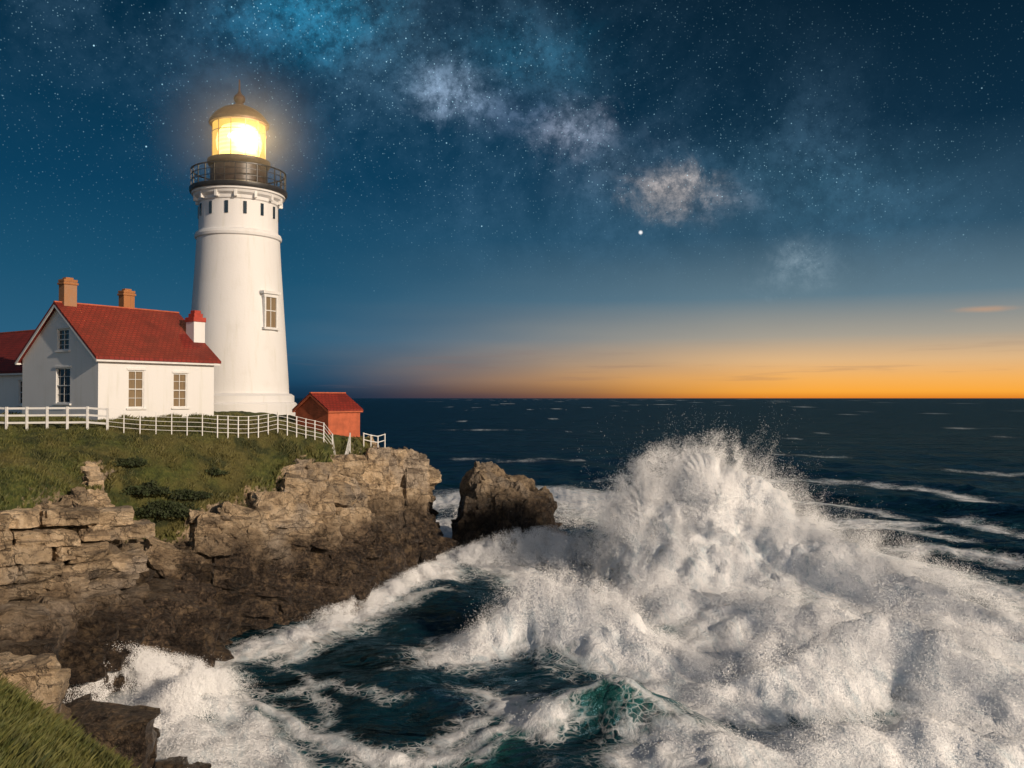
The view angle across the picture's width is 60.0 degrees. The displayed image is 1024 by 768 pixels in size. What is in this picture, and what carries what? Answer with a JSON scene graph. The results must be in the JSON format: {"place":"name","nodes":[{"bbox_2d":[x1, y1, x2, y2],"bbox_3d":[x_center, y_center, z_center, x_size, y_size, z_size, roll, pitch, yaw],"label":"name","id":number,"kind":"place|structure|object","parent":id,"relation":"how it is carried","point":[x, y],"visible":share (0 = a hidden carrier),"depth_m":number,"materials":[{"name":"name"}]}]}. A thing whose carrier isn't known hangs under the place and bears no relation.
{"place":"outdoors","nodes":[
{"label":"outdoors","id":0,"kind":"place"},
{"bbox_2d":[0,411,433,767],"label":"headland terrain","id":1,"kind":"structure","parent":0,"point":[298,469],"depth_m":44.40,"materials":[{"name":"green plant"}]},
{"bbox_2d":[0,373,21,413],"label":"wing walls","id":2,"kind":"structure","parent":1,"relation":"on","point":[9,390],"depth_m":56.09,"materials":[{"name":"grey paint"}]},
{"bbox_2d":[0,331,33,372],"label":"wing roof","id":3,"kind":"structure","parent":2,"relation":"on","point":[12,344],"depth_m":58.98,"materials":[{"name":"red tile"}]},
{"bbox_2d":[0,373,21,374],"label":"wing fascia","id":4,"kind":"structure","parent":3,"relation":"attached to","point":[12,374],"depth_m":55.27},
{"bbox_2d":[0,329,34,332],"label":"wing ridge cap","id":5,"kind":"object","parent":3,"relation":"on","point":[17,331],"depth_m":61.41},
{"bbox_2d":[16,378,21,405],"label":"wing window frames","id":6,"kind":"structure","parent":2,"relation":"in","point":[20,381],"depth_m":55.48,"materials":[{"name":"white wood"}]},
{"bbox_2d":[0,406,108,429],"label":"white rail fence","id":7,"kind":"object","parent":1,"relation":"on","point":[47,415],"visible":0.89,"depth_m":44.85,"materials":[{"name":"white wood"}]},
{"bbox_2d":[22,310,213,420],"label":"walls","id":8,"kind":"structure","parent":1,"relation":"on","point":[97,384],"depth_m":50.67,"materials":[{"name":"white paint"}]},
{"bbox_2d":[15,302,220,363],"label":"roof","id":9,"kind":"structure","parent":8,"relation":"on","point":[112,333],"depth_m":51.63,"materials":[{"name":"red tile"}]},
{"bbox_2d":[57,277,78,306],"bbox_3d":[-25.440,-5.044,50.808,0.720,2.090,0.870,-1,-1,35],"label":"brick chimney","id":10,"kind":"object","parent":9,"relation":"on","point":[67,291],"visible":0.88,"depth_m":50.58,"materials":[{"name":"orange brick"}]},
{"bbox_2d":[53,301,178,312],"bbox_3d":[-23.614,-4.617,53.429,0.160,0.070,8.000,-1,-1,35],"label":"ridge cap","id":11,"kind":"object","parent":9,"relation":"on","point":[121,307],"visible":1,"depth_m":53.45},
{"bbox_2d":[15,305,220,365],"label":"fascia","id":12,"kind":"structure","parent":9,"relation":"attached to","point":[35,333],"depth_m":50.54,"materials":[{"name":"white wood"}]},
{"bbox_2d":[117,289,135,307],"bbox_3d":[-23.650,-4.637,54.429,0.696,2.390,0.840,-1,-1,35],"label":"brick chimney rear","id":13,"kind":"object","parent":9,"relation":"on","point":[126,297],"visible":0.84,"depth_m":54.21,"materials":[{"name":"orange brick"}]},
{"bbox_2d":[186,322,204,342],"bbox_3d":[-19.629,-2.532,55.011,0.800,2.600,0.800,-1,-1,35],"label":"white chimney","id":14,"kind":"object","parent":9,"relation":"on","point":[195,331],"visible":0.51,"depth_m":54.73,"materials":[{"name":"paint"}]},
{"bbox_2d":[185,310,205,321],"bbox_3d":[-19.629,-4.192,55.037,0.900,0.720,0.900,-1,-1,35],"label":"chimney cap","id":15,"kind":"object","parent":14,"relation":"on","point":[195,315],"visible":0.95,"depth_m":54.77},
{"bbox_2d":[53,326,189,409],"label":"window frames","id":16,"kind":"structure","parent":8,"relation":"attached to","point":[135,370],"depth_m":50.23,"materials":[{"name":"white wood"}]},
{"bbox_2d":[58,330,69,401],"bbox_3d":[-25.263,-1.008,50.170,1.486,4.200,0.001,-1,-1,35],"label":"gable window glass","id":17,"kind":"object","parent":16,"relation":"attached to","point":[61,388],"visible":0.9,"depth_m":50.24,"materials":[{"name":"black"}]},
{"bbox_2d":[129,372,184,406],"bbox_3d":[-20.429,0.306,51.065,0.001,2.100,3.778,-1,-1,35],"label":"front window glass","id":18,"kind":"object","parent":16,"relation":"attached to","point":[139,392],"visible":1,"depth_m":50.20,"materials":[{"name":"beige glass"}]},
{"bbox_2d":[112,455,150,466],"bbox_3d":[-18.633,3.755,43.170,1.925,0.544,1.275,0,-1,0],"label":"shrub","id":19,"kind":"object","parent":1,"relation":"on","point":[131,461],"visible":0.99,"depth_m":42.96,"materials":[{"name":"green plant"}]},
{"bbox_2d":[119,480,173,495],"bbox_3d":[-17.461,4.948,42.456,2.732,0.711,1.856,0,-1,22],"label":"shrub","id":20,"kind":"object","parent":1,"relation":"on","point":[151,487],"visible":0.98,"depth_m":42.19,"materials":[{"name":"green plant"}]},
{"bbox_2d":[133,499,201,517],"bbox_3d":[-16.366,5.821,42.012,3.605,0.853,2.396,0,-1,0],"label":"shrub","id":21,"kind":"object","parent":1,"relation":"on","point":[178,508],"visible":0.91,"depth_m":41.40,"materials":[{"name":"green plant"}]},
{"bbox_2d":[167,488,213,499],"bbox_3d":[-15.492,5.325,42.957,2.121,0.534,1.389,0,-1,0],"label":"shrub","id":22,"kind":"object","parent":1,"relation":"on","point":[185,493],"visible":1,"depth_m":42.65,"materials":[{"name":"green plant"}]},
{"bbox_2d":[205,467,229,474],"bbox_3d":[-15.063,4.419,44.918,1.416,0.431,0.995,0,-1,0],"label":"shrub","id":23,"kind":"object","parent":1,"relation":"on","point":[218,471],"visible":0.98,"depth_m":44.70,"materials":[{"name":"green plant"}]},
{"bbox_2d":[0,447,457,767],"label":"cliff rocks","id":24,"kind":"object","parent":1,"relation":"on","point":[318,538],"visible":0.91,"depth_m":36.58,"materials":[{"name":"brown stone"}]},
{"bbox_2d":[363,433,385,447],"bbox_3d":[-9.200,3.889,59.246,0.070,1.340,1.914,-1,-1,41],"label":"cliff edge railing","id":25,"kind":"object","parent":24,"relation":"on","point":[378,441],"visible":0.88,"depth_m":59.40,"materials":[{"name":"white wood"}]},
{"bbox_2d":[109,408,350,454],"bbox_3d":[-14.502,3.715,49.944,2.622,4.848,15.361,-1,-1,42],"label":"white wire fence","id":26,"kind":"object","parent":1,"relation":"on","point":[267,426],"visible":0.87,"depth_m":48.72,"materials":[{"name":"white wood"}]},
{"bbox_2d":[189,80,296,415],"bbox_3d":[-19.370,-11.384,63.388,16.000,28.177,16.000,0,-1,0],"label":"lighthouse","id":27,"kind":"object","parent":1,"relation":"on","point":[237,293],"visible":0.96,"depth_m":61.66,"materials":[{"name":"white paint"}]},
{"bbox_2d":[198,200,278,221],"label":"slot windows","id":28,"kind":"structure","parent":27,"relation":"in","point":[226,201],"depth_m":61.71,"materials":[{"name":"black glass"}]},
{"bbox_2d":[260,290,280,329],"bbox_3d":[-16.977,-5.160,62.344,0.430,2.705,1.600,-1,-1,32],"label":"tower window frame","id":29,"kind":"structure","parent":27,"relation":"in","point":[272,294],"depth_m":62.06,"materials":[{"name":"white wood"}]},
{"bbox_2d":[266,297,275,326],"bbox_3d":[-17.041,-5.149,62.384,0.160,2.300,0.950,-1,-1,32],"label":"tower window glass","id":30,"kind":"structure","parent":27,"relation":"in","point":[273,300],"depth_m":62.41,"materials":[{"name":"beige glass"}]},
{"bbox_2d":[292,392,362,436],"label":"red shed","id":31,"kind":"structure","parent":1,"relation":"on","point":[337,413],"depth_m":58.07,"materials":[{"name":"red wood"}]},
{"bbox_2d":[0,0,1023,397],"label":"sky","id":32,"kind":"structure","parent":0,"point":[486,198],"materials":[{"name":"blue"}]},
{"bbox_2d":[103,398,1023,767],"bbox_3d":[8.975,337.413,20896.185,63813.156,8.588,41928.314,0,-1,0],"label":"sea","id":33,"kind":"structure","parent":0,"point":[943,476],"depth_m":40.64,"materials":[{"name":"liquid"}]},
{"bbox_2d":[65,498,608,730],"bbox_3d":[-7.503,10.497,57.899,23.808,2.874,58.828,0,-1,28],"label":"shore spray","id":34,"kind":"object","parent":33,"relation":"on","point":[177,689],"visible":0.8,"depth_m":32.88,"materials":[{"name":"white liquid"}]},
{"bbox_2d":[451,461,566,556],"bbox_3d":[-0.310,13.278,66.121,9.356,14.914,7.174,0,-1,0],"label":"sea stack rock","id":35,"kind":"object","parent":33,"relation":"in","point":[494,498],"visible":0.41,"depth_m":64.64,"materials":[{"name":"brown stone"}]},
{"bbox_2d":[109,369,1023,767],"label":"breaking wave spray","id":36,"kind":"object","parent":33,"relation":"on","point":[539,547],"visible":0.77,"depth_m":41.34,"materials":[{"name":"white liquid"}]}
]}

